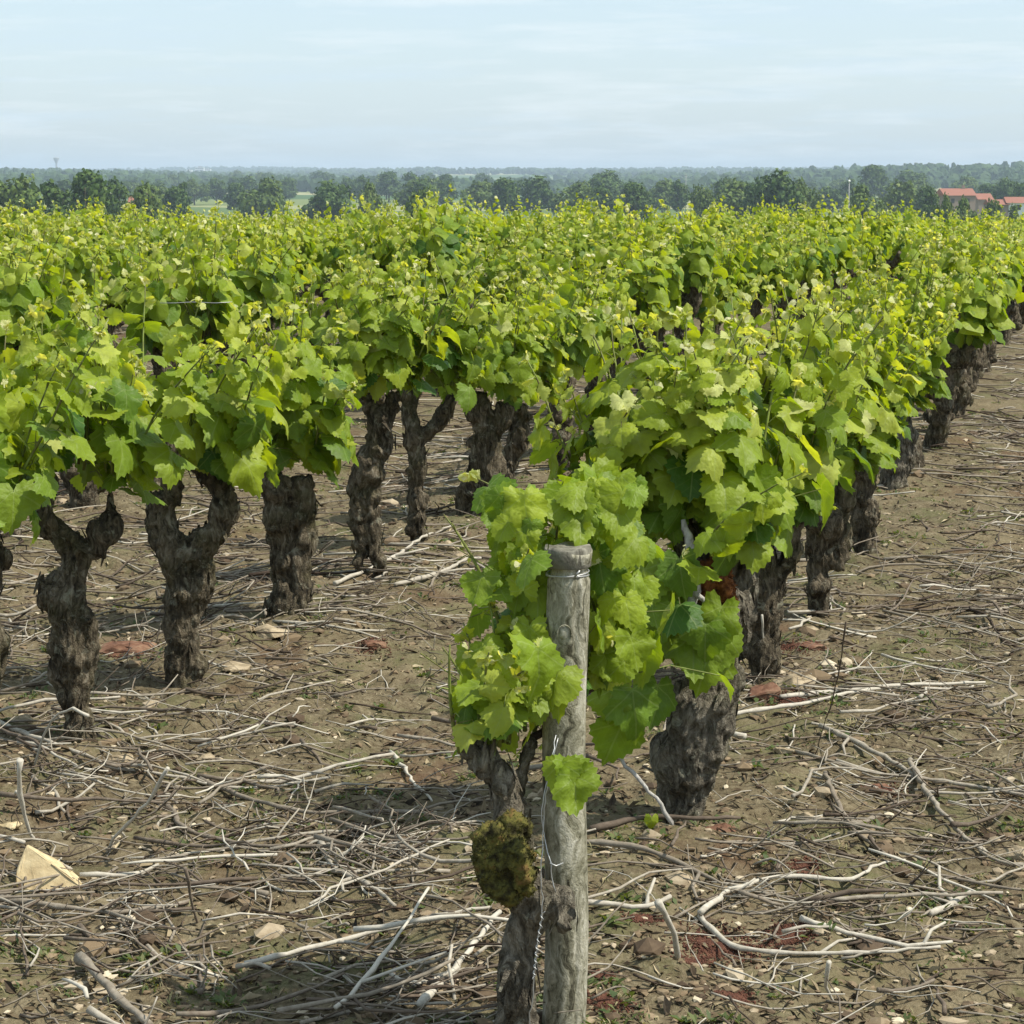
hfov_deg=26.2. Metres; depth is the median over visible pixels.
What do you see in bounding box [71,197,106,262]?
grapevine
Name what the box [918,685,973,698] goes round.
pruned cane
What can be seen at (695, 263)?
grapevine
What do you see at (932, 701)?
pruned cane
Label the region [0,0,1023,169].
sky
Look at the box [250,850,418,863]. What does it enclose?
pruned cane
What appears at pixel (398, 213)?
grapevine
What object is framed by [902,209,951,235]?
grapevine
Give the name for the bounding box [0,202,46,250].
grapevine
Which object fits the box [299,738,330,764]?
pruned cane
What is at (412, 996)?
pruned cane
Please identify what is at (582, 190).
tree
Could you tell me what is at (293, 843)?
pruned cane
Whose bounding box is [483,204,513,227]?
grapevine
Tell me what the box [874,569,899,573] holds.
pruned cane
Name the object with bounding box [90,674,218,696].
pruned cane
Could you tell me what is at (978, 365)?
grapevine
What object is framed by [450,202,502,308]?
grapevine
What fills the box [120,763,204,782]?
pruned cane
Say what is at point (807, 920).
pruned cane
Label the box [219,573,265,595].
pruned cane
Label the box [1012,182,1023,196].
tree
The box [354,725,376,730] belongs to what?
pruned cane
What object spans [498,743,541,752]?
pruned cane
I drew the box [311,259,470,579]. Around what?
grapevine
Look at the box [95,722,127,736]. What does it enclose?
pruned cane
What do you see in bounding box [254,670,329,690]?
pruned cane
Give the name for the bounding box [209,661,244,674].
pruned cane
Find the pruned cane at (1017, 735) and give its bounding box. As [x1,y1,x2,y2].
[899,729,1023,741]
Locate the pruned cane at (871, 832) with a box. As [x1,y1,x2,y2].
[847,830,892,835]
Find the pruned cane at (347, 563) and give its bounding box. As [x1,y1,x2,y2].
[318,560,403,567]
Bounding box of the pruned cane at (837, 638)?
[828,636,866,648]
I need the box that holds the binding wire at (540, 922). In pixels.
[529,735,562,1023]
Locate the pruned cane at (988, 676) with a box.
[946,664,1023,676]
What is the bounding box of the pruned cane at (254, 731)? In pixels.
[191,703,295,741]
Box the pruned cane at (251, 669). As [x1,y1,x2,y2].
[250,662,267,670]
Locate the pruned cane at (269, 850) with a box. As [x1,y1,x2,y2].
[224,840,312,861]
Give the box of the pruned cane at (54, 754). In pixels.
[17,741,76,765]
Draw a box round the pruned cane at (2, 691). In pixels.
[0,680,46,693]
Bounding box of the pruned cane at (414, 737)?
[396,733,454,746]
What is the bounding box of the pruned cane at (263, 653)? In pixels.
[225,621,288,657]
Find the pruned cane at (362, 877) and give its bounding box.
[309,839,449,904]
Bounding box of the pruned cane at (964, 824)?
[950,803,1010,826]
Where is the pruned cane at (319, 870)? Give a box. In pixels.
[252,863,449,877]
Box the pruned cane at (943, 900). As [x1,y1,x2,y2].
[932,896,987,908]
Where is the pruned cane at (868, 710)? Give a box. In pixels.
[839,696,948,713]
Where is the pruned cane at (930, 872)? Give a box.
[868,848,1012,917]
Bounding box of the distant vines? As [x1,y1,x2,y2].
[1,206,988,282]
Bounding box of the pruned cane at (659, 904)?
[654,898,680,959]
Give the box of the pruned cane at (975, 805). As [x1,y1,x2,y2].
[948,799,1010,806]
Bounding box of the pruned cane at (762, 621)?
[761,614,763,637]
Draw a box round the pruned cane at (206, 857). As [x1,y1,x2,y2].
[121,853,276,864]
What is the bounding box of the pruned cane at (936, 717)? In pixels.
[923,710,966,723]
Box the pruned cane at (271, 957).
[244,906,491,967]
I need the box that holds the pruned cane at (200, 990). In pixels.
[197,953,205,994]
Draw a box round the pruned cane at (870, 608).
[810,606,880,612]
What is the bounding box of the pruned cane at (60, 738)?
[0,736,82,742]
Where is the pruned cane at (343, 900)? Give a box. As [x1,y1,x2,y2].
[312,893,377,902]
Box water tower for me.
[53,157,58,166]
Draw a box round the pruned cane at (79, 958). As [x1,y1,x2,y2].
[73,951,152,1023]
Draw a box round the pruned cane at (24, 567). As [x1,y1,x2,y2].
[12,564,37,569]
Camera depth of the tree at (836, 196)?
957.02 m
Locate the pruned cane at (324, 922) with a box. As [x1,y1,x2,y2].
[296,912,459,931]
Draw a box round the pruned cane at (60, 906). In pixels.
[0,895,189,928]
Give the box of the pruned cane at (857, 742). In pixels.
[818,723,1023,795]
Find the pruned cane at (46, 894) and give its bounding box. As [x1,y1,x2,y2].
[1,891,94,898]
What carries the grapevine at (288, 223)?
on the ground
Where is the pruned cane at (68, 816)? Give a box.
[57,804,70,854]
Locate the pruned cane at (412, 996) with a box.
[395,994,420,997]
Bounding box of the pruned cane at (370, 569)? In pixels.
[335,567,399,572]
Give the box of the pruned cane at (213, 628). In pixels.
[160,621,257,633]
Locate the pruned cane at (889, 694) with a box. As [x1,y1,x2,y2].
[781,666,899,696]
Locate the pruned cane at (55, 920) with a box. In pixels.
[17,879,129,922]
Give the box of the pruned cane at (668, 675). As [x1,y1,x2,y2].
[654,673,684,677]
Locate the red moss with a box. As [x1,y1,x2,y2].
[101,636,914,1012]
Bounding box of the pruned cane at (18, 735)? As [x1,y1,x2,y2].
[0,724,47,755]
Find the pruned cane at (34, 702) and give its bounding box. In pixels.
[0,696,119,711]
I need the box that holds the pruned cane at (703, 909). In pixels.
[697,859,905,915]
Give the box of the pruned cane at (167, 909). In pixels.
[114,907,195,912]
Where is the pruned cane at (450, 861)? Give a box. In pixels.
[396,834,537,863]
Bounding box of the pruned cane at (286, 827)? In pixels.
[260,825,299,832]
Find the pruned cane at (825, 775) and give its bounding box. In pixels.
[822,771,1023,890]
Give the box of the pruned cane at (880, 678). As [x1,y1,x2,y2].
[867,662,900,700]
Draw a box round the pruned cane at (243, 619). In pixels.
[239,609,265,620]
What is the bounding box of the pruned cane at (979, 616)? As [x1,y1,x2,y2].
[956,613,1023,624]
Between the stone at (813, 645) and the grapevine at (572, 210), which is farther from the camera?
the grapevine at (572, 210)
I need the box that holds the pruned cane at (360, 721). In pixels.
[345,714,390,726]
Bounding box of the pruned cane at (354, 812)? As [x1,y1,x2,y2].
[332,805,383,821]
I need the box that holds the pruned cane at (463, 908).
[413,892,502,936]
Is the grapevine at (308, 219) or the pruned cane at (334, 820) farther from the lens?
the grapevine at (308, 219)
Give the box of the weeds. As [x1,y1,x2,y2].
[0,402,1023,1023]
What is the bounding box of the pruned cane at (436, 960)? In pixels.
[409,945,459,964]
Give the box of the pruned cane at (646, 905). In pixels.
[588,877,671,908]
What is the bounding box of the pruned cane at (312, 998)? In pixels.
[306,973,419,1000]
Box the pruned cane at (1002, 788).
[988,785,1023,790]
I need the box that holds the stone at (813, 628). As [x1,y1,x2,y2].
[806,626,818,630]
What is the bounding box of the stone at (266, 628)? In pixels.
[250,624,287,638]
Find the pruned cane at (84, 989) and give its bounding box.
[62,978,88,998]
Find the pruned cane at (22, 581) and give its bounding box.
[3,573,48,584]
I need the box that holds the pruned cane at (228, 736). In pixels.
[197,724,258,747]
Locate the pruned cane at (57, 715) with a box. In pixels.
[34,707,89,764]
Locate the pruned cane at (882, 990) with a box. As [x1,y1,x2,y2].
[876,978,934,992]
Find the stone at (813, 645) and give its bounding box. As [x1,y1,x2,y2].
[795,641,825,650]
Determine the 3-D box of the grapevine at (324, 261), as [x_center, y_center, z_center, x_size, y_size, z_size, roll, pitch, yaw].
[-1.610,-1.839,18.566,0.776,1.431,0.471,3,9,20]
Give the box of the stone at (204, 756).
[195,753,214,760]
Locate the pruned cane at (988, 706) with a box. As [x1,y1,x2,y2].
[969,669,1017,708]
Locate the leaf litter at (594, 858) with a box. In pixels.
[0,436,1023,1023]
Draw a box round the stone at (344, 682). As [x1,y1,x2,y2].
[341,681,353,684]
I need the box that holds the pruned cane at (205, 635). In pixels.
[199,633,223,640]
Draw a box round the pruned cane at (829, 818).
[790,817,874,819]
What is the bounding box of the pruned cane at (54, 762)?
[11,749,88,768]
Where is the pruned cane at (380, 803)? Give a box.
[368,795,396,834]
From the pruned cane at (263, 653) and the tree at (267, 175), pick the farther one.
the tree at (267, 175)
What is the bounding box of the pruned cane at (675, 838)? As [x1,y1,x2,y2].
[670,820,686,846]
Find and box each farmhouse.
[936,185,976,219]
[975,193,993,217]
[983,199,1010,218]
[1003,197,1023,217]
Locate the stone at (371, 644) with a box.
[363,640,386,648]
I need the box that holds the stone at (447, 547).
[435,540,460,550]
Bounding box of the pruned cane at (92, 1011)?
[86,1005,120,1023]
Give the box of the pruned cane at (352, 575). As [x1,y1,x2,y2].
[333,525,450,585]
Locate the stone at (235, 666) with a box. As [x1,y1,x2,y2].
[220,661,250,672]
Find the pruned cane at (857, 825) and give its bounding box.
[773,820,883,830]
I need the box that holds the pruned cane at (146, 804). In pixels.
[106,766,169,852]
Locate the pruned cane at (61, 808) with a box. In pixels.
[30,775,65,812]
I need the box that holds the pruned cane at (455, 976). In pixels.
[427,964,497,984]
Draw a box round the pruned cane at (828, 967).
[824,960,833,999]
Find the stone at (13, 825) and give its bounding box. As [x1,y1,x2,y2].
[0,821,21,829]
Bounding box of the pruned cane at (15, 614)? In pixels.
[0,604,36,616]
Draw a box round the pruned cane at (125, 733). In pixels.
[94,727,220,758]
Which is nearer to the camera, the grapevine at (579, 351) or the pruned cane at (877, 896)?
the pruned cane at (877, 896)
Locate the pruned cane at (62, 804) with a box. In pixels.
[34,782,94,814]
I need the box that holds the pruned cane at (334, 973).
[323,960,391,980]
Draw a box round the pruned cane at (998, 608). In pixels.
[986,601,1003,616]
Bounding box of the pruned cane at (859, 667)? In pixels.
[811,663,913,674]
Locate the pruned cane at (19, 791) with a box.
[14,758,34,837]
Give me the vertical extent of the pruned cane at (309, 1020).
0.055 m
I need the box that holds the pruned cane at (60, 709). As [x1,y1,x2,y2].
[51,706,139,725]
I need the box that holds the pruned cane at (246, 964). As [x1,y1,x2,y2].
[235,961,270,969]
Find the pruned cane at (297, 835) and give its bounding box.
[224,808,353,846]
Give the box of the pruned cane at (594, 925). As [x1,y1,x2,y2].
[541,898,634,939]
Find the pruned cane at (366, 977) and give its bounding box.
[333,887,446,1008]
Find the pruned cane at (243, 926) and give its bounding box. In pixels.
[238,885,271,927]
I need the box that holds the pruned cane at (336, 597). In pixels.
[321,576,391,606]
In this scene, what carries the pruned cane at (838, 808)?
on the ground
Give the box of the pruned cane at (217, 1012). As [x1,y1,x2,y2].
[176,972,343,1016]
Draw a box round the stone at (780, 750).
[772,747,794,754]
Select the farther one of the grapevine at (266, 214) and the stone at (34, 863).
the grapevine at (266, 214)
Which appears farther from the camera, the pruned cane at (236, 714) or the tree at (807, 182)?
the tree at (807, 182)
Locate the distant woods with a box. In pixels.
[0,161,1023,194]
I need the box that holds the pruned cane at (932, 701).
[901,682,938,708]
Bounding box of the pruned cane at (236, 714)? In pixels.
[198,710,328,733]
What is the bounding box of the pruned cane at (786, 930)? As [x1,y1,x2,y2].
[781,924,828,933]
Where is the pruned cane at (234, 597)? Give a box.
[209,581,253,607]
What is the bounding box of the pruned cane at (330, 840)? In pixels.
[313,834,410,864]
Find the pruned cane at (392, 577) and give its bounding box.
[371,576,426,586]
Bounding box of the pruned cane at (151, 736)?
[135,733,199,740]
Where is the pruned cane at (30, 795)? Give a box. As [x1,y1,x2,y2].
[0,778,170,803]
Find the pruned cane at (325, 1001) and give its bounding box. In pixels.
[276,958,454,1013]
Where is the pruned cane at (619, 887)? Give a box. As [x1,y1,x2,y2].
[588,867,691,898]
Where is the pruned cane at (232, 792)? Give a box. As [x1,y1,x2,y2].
[198,776,419,813]
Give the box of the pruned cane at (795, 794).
[791,766,898,797]
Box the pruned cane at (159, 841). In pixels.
[133,836,249,847]
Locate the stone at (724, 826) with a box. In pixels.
[705,822,735,831]
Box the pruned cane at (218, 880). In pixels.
[50,861,257,892]
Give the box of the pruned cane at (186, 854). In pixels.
[140,846,257,863]
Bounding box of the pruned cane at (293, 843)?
[270,833,325,850]
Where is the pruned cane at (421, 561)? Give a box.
[402,558,453,572]
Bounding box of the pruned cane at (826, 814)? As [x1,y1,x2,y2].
[823,799,927,816]
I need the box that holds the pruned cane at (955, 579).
[932,578,979,581]
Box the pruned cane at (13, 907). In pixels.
[0,904,46,928]
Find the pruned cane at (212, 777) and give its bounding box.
[197,773,279,792]
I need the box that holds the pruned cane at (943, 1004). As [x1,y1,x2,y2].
[931,984,946,1015]
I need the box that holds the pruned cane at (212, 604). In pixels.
[207,600,223,608]
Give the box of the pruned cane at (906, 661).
[881,653,968,673]
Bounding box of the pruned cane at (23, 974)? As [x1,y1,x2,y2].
[8,965,77,975]
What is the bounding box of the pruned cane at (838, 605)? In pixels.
[830,588,845,613]
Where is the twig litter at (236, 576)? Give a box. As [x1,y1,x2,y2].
[0,328,1023,1023]
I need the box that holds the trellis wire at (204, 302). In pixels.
[178,302,229,302]
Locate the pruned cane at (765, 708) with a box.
[732,687,905,739]
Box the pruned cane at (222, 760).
[185,759,349,776]
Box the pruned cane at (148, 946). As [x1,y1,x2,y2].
[143,930,207,973]
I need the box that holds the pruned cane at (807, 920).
[799,915,952,947]
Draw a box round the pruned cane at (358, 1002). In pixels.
[353,998,496,1012]
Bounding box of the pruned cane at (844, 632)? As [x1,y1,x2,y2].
[815,622,846,754]
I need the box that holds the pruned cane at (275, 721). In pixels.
[258,719,310,726]
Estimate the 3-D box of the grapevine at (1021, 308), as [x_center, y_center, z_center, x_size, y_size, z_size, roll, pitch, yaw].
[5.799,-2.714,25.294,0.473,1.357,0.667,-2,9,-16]
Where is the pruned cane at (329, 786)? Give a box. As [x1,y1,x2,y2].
[314,782,373,793]
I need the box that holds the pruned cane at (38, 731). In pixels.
[29,728,61,734]
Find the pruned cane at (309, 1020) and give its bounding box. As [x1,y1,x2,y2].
[299,967,485,1023]
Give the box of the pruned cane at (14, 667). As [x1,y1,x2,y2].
[6,657,47,669]
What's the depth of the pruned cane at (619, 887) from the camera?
4.79 m
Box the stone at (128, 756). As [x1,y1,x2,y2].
[102,753,133,762]
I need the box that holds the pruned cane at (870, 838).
[868,835,882,850]
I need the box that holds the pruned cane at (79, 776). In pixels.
[56,772,181,796]
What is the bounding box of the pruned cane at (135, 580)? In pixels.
[115,564,159,588]
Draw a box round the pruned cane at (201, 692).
[185,687,252,695]
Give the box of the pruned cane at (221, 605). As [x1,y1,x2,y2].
[208,597,326,606]
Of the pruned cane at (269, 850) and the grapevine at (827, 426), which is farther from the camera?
the grapevine at (827, 426)
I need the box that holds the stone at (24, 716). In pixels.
[12,713,32,723]
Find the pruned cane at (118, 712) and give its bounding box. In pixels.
[91,708,148,713]
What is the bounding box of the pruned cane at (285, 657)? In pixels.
[265,654,363,671]
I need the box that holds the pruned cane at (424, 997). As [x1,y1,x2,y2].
[416,909,501,1006]
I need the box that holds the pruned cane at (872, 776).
[862,765,913,778]
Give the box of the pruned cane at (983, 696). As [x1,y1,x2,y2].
[969,690,1023,729]
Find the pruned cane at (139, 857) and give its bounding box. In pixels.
[127,850,224,858]
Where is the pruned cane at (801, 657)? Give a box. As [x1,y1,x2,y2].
[782,653,822,665]
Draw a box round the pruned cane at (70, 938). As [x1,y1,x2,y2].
[63,936,128,943]
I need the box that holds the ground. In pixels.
[0,173,1023,1023]
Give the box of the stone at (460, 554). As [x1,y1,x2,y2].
[453,551,472,555]
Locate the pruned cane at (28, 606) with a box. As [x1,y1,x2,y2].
[26,603,101,610]
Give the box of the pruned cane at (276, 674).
[263,667,331,685]
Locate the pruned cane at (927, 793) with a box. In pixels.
[907,757,1023,865]
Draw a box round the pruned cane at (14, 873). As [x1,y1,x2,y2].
[0,857,61,876]
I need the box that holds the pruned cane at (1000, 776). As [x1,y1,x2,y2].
[982,767,1023,789]
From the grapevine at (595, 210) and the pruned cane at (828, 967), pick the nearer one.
the pruned cane at (828, 967)
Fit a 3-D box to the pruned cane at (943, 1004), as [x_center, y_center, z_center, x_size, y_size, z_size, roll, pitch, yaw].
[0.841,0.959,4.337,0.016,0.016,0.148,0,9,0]
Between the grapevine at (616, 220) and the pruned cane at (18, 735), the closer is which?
the pruned cane at (18, 735)
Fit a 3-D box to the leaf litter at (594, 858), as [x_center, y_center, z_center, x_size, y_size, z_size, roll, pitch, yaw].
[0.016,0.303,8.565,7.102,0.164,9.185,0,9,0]
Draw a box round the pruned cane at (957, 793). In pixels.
[914,788,1023,794]
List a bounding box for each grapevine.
[0,198,65,256]
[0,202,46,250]
[0,208,63,226]
[0,215,78,290]
[0,222,83,537]
[0,250,11,265]
[0,283,225,743]
[0,318,108,725]
[3,199,35,221]
[4,211,100,255]
[4,213,116,314]
[15,227,107,509]
[20,215,71,245]
[30,207,65,221]
[33,213,165,334]
[35,200,74,234]
[47,221,141,347]
[50,196,100,226]
[68,204,135,333]
[69,201,115,278]
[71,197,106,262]
[71,276,291,688]
[88,199,191,357]
[98,203,159,310]
[102,225,221,371]
[103,203,247,485]
[120,203,173,230]
[124,212,161,239]
[135,208,222,247]
[144,215,241,263]
[157,205,304,376]
[173,283,366,617]
[175,208,225,228]
[177,209,246,251]
[199,200,316,365]
[208,216,300,359]
[221,207,280,330]
[225,203,294,225]
[228,204,308,329]
[244,202,301,226]
[252,208,292,225]
[253,210,282,239]
[253,211,323,339]
[267,209,317,226]
[279,208,363,344]
[287,211,330,302]
[289,255,402,371]
[302,193,368,243]
[303,217,366,285]
[306,228,428,403]
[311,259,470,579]
[325,225,387,289]
[339,184,459,404]
[342,200,401,239]
[362,221,413,264]
[363,251,505,540]
[374,202,428,221]
[376,209,427,240]
[381,195,440,231]
[397,228,482,396]
[400,195,471,262]
[420,456,733,1023]
[431,242,553,516]
[434,191,482,226]
[434,213,487,267]
[438,274,598,481]
[446,198,506,275]
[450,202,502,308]
[457,195,528,266]
[458,295,833,828]
[469,235,542,321]
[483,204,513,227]
[484,212,582,269]
[499,219,536,237]
[505,249,615,470]
[508,223,584,292]
[512,208,609,271]
[520,205,563,236]
[522,205,561,229]
[528,215,565,240]
[529,200,581,240]
[540,250,643,432]
[544,224,675,378]
[557,199,589,225]
[564,200,609,221]
[575,193,624,228]
[576,194,639,272]
[595,210,658,270]
[600,199,728,355]
[602,205,693,381]
[623,220,674,326]
[626,205,674,229]
[634,218,683,308]
[636,206,682,233]
[648,221,757,334]
[648,272,900,683]
[651,203,693,242]
[691,195,750,239]
[694,199,741,319]
[695,232,741,342]
[709,226,803,359]
[717,213,811,363]
[721,209,753,226]
[724,193,786,298]
[727,206,784,232]
[727,219,762,245]
[732,267,945,617]
[735,211,814,347]
[742,203,834,342]
[766,203,794,303]
[770,213,843,335]
[776,203,799,232]
[782,201,860,311]
[785,201,831,225]
[785,209,833,290]
[789,194,859,299]
[797,211,865,304]
[799,269,960,554]
[815,243,986,489]
[828,217,944,467]
[829,207,899,311]
[844,198,904,292]
[845,204,902,276]
[864,209,930,279]
[865,217,898,279]
[866,208,919,283]
[873,212,900,236]
[878,202,944,248]
[886,238,1014,451]
[888,231,1013,432]
[894,225,1015,392]
[896,216,917,280]
[902,199,937,235]
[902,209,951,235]
[906,216,1023,417]
[918,213,954,245]
[919,234,1023,408]
[926,213,966,235]
[928,217,1023,371]
[937,234,1023,387]
[960,208,1022,332]
[961,231,1022,356]
[968,216,1023,252]
[968,237,1023,377]
[973,214,1023,315]
[981,208,1023,330]
[987,237,1020,363]
[989,215,1023,344]
[994,204,1023,227]
[994,217,1023,323]
[994,221,1022,323]
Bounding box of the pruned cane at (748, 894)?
[738,889,782,905]
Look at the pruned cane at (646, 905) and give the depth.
4.73 m
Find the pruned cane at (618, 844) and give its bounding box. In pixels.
[587,839,720,902]
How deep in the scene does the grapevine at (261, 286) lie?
11.83 m
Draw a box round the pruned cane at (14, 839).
[0,834,25,843]
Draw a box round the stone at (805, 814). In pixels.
[795,812,813,818]
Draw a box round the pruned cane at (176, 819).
[142,799,429,850]
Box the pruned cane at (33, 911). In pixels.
[0,896,118,939]
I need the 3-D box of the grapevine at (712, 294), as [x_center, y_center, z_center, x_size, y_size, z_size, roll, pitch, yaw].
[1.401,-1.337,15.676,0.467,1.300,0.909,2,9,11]
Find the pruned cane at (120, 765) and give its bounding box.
[105,756,140,767]
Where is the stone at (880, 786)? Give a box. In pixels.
[864,783,892,789]
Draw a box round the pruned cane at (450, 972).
[447,944,455,999]
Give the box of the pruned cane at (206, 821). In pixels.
[204,819,255,831]
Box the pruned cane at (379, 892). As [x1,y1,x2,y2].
[316,840,396,906]
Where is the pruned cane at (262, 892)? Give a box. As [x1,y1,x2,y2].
[171,872,268,896]
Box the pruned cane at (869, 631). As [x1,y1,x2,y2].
[848,612,917,632]
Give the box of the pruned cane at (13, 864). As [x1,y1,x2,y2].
[0,855,26,880]
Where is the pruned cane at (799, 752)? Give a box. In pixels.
[794,750,927,779]
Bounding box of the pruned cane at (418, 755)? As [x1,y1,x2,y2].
[399,751,453,757]
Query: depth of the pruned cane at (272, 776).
5.86 m
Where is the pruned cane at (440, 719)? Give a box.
[431,716,457,723]
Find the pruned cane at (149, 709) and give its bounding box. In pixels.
[89,705,192,711]
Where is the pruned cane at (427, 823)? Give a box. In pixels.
[332,820,452,836]
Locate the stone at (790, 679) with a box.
[773,674,815,688]
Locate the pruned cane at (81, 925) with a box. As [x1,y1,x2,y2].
[76,923,131,952]
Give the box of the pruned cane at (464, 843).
[326,839,471,845]
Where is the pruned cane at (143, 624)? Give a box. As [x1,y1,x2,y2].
[100,614,218,632]
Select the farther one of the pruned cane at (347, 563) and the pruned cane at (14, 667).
the pruned cane at (347, 563)
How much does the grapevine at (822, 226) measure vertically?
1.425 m
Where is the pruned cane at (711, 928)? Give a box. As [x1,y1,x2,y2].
[697,915,940,955]
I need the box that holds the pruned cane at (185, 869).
[183,867,198,922]
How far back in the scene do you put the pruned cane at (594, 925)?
4.60 m
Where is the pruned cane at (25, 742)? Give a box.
[16,737,129,764]
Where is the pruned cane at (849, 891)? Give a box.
[796,888,904,901]
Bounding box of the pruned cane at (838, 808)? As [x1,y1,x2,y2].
[833,804,874,840]
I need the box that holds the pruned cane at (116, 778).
[72,765,118,779]
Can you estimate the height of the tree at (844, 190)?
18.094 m
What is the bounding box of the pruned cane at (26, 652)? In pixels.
[9,650,41,656]
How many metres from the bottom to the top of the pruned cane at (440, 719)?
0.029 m
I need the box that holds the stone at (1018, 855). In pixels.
[994,845,1023,860]
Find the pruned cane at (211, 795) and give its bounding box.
[198,765,268,804]
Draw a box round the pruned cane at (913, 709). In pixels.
[859,691,970,728]
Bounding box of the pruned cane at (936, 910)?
[927,865,970,916]
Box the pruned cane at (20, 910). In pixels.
[0,883,63,921]
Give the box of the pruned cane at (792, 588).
[787,586,805,590]
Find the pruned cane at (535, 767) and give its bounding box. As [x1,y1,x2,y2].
[529,764,541,770]
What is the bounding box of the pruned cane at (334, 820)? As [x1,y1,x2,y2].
[329,817,408,843]
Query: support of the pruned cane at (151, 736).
on the ground
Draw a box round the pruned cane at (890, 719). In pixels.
[860,714,1023,727]
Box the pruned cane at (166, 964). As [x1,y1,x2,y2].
[126,932,206,991]
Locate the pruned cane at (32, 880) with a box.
[0,874,59,887]
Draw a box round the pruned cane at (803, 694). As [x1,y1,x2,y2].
[779,681,985,698]
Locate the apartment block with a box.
[195,166,204,170]
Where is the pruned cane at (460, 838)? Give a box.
[357,836,469,841]
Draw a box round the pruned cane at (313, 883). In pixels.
[222,869,415,888]
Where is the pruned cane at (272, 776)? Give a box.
[257,774,307,782]
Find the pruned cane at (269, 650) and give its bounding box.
[217,629,290,652]
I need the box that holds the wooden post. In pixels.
[542,542,591,1023]
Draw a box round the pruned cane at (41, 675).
[29,671,46,681]
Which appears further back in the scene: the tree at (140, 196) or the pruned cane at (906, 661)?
the tree at (140, 196)
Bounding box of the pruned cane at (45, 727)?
[19,724,63,734]
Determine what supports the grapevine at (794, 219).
on the ground
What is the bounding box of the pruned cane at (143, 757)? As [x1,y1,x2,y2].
[77,740,152,771]
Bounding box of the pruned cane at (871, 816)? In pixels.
[851,793,893,822]
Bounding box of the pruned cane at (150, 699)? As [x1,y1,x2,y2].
[99,688,185,712]
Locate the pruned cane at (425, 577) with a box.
[393,557,488,585]
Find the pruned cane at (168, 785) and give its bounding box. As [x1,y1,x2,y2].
[164,776,179,803]
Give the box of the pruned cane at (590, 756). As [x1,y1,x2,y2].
[585,754,619,779]
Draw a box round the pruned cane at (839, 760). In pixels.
[836,758,897,776]
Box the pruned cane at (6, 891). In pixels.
[0,880,41,894]
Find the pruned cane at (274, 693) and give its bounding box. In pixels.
[258,673,335,700]
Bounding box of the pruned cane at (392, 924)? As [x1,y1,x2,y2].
[353,914,508,931]
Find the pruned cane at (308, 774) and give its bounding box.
[231,752,394,783]
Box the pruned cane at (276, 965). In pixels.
[249,948,444,968]
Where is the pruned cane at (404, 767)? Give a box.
[389,750,432,801]
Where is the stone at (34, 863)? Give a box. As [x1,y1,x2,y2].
[15,845,81,889]
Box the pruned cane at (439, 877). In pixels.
[393,866,473,894]
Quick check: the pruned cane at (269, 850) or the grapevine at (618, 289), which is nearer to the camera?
the pruned cane at (269, 850)
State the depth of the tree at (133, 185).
1446.66 m
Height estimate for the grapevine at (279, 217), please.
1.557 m
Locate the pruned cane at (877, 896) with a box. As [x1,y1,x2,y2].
[828,891,1002,901]
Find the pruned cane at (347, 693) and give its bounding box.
[330,688,394,696]
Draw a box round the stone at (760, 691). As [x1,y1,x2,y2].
[748,682,780,700]
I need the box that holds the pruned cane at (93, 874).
[80,863,158,877]
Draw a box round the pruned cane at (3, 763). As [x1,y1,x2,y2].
[0,744,16,764]
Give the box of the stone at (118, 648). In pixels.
[99,641,156,656]
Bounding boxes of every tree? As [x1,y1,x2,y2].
[0,173,43,217]
[30,178,70,221]
[55,179,73,203]
[66,168,119,221]
[107,175,130,220]
[116,180,133,194]
[117,180,164,221]
[130,177,138,183]
[130,181,139,194]
[130,181,175,221]
[150,180,167,190]
[157,184,166,196]
[162,185,194,222]
[178,181,187,194]
[185,178,211,204]
[202,178,228,203]
[212,175,222,180]
[222,182,245,211]
[226,176,237,191]
[230,169,246,176]
[233,175,286,218]
[235,175,258,192]
[255,172,262,179]
[260,173,272,179]
[278,177,298,200]
[298,179,355,222]
[308,170,322,179]
[319,171,338,186]
[336,176,358,201]
[355,174,367,197]
[356,178,388,215]
[373,171,401,199]
[375,171,401,202]
[388,177,442,206]
[401,171,416,190]
[403,184,434,217]
[406,179,433,205]
[414,174,430,182]
[421,172,436,178]
[427,176,449,204]
[436,174,454,194]
[436,179,458,207]
[459,178,495,212]
[474,173,494,186]
[489,177,523,218]
[513,180,523,192]
[517,174,559,213]
[549,179,595,216]
[587,176,620,200]
[588,173,624,199]
[589,169,623,201]
[591,183,616,214]
[613,170,621,177]
[615,181,655,219]
[646,177,678,215]
[669,179,690,218]
[689,184,715,222]
[701,176,736,192]
[712,178,730,209]
[713,178,753,218]
[718,173,728,180]
[739,182,763,215]
[744,168,811,218]
[790,184,814,201]
[792,176,824,215]
[802,183,818,194]
[806,179,819,189]
[809,181,818,191]
[817,185,846,214]
[828,178,845,189]
[838,177,856,208]
[847,181,886,223]
[855,182,875,198]
[857,164,893,197]
[878,178,932,218]
[886,169,936,190]
[907,178,927,191]
[912,185,934,219]
[919,187,940,219]
[932,192,953,228]
[949,174,981,192]
[953,194,981,228]
[978,183,999,195]
[980,196,1004,223]
[991,176,1018,198]
[1008,202,1018,222]
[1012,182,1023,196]
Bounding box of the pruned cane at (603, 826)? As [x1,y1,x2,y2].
[589,814,740,831]
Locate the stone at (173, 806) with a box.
[154,803,176,810]
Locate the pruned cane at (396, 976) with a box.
[389,972,426,982]
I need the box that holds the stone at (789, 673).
[785,669,807,674]
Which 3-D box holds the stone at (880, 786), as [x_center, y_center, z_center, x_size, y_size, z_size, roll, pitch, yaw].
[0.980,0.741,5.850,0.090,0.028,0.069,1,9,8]
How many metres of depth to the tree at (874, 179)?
1279.79 m
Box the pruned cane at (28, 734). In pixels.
[0,720,330,789]

